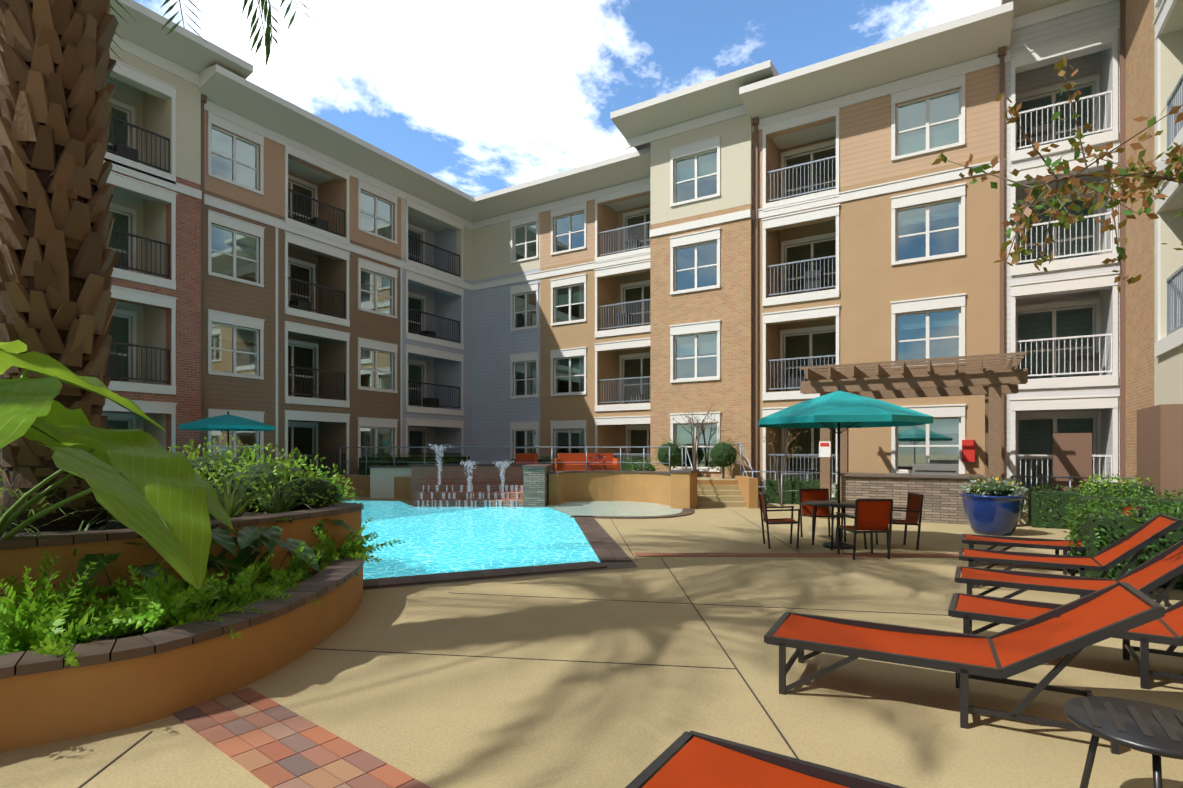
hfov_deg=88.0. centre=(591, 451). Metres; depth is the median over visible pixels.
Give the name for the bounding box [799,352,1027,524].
pergola bar
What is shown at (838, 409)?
umbrella table
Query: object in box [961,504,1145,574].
lounger
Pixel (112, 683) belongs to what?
raised planter
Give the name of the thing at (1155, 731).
side table
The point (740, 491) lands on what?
terrace steps
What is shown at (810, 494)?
dining chair
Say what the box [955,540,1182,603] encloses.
lounger
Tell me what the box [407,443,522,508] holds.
fountain jets
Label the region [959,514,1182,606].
lounger
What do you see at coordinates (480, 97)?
sky
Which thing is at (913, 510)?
dining chair
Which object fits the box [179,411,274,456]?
umbrella
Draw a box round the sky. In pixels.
[134,0,1000,196]
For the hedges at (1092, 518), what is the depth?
8.16 m
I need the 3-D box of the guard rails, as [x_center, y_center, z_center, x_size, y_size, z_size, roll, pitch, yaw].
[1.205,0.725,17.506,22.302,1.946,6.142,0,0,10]
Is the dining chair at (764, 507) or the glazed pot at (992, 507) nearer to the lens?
the dining chair at (764, 507)
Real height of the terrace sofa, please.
0.800 m
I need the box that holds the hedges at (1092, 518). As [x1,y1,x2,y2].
[1022,473,1182,589]
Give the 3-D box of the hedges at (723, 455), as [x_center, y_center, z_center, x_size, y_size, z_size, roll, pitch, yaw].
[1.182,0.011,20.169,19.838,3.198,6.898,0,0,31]
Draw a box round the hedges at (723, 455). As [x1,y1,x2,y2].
[358,403,836,504]
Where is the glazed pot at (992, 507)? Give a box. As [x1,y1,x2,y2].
[958,474,1029,535]
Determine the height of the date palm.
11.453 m
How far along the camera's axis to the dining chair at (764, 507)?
10.20 m
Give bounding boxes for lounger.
[625,730,905,787]
[764,582,1164,754]
[955,540,1182,603]
[959,514,1182,606]
[961,504,1145,574]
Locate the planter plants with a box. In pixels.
[0,340,404,667]
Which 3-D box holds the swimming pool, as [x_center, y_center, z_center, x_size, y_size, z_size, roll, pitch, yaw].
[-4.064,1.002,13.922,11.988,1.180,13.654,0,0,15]
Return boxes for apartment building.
[0,0,1182,510]
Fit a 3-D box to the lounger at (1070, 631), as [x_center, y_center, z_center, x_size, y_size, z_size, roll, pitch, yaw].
[2.193,1.192,3.890,2.011,0.798,0.710,0,0,29]
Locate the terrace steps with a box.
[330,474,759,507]
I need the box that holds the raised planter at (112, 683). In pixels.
[0,502,365,752]
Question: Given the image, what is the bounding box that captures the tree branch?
[931,55,1182,292]
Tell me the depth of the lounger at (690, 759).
2.38 m
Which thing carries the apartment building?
on the deck
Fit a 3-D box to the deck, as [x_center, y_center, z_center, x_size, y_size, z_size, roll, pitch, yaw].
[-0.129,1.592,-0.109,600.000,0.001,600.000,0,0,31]
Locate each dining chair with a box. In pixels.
[759,492,800,548]
[799,488,842,538]
[836,499,892,559]
[875,492,923,549]
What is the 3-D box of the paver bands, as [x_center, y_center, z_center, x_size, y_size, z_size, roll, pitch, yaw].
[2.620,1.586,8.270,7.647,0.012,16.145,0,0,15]
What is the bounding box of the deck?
[0,495,1182,787]
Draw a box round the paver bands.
[78,512,963,787]
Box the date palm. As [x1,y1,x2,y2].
[0,0,315,531]
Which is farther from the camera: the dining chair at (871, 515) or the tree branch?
the dining chair at (871, 515)
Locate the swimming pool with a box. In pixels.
[344,464,698,589]
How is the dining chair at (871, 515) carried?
on the deck
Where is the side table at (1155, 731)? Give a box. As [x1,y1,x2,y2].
[1064,696,1182,787]
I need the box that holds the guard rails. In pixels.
[340,443,1134,508]
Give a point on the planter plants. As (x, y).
(154, 494)
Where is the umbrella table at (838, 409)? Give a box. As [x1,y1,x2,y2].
[758,385,932,549]
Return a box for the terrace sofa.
[515,453,619,470]
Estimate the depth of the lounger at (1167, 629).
4.55 m

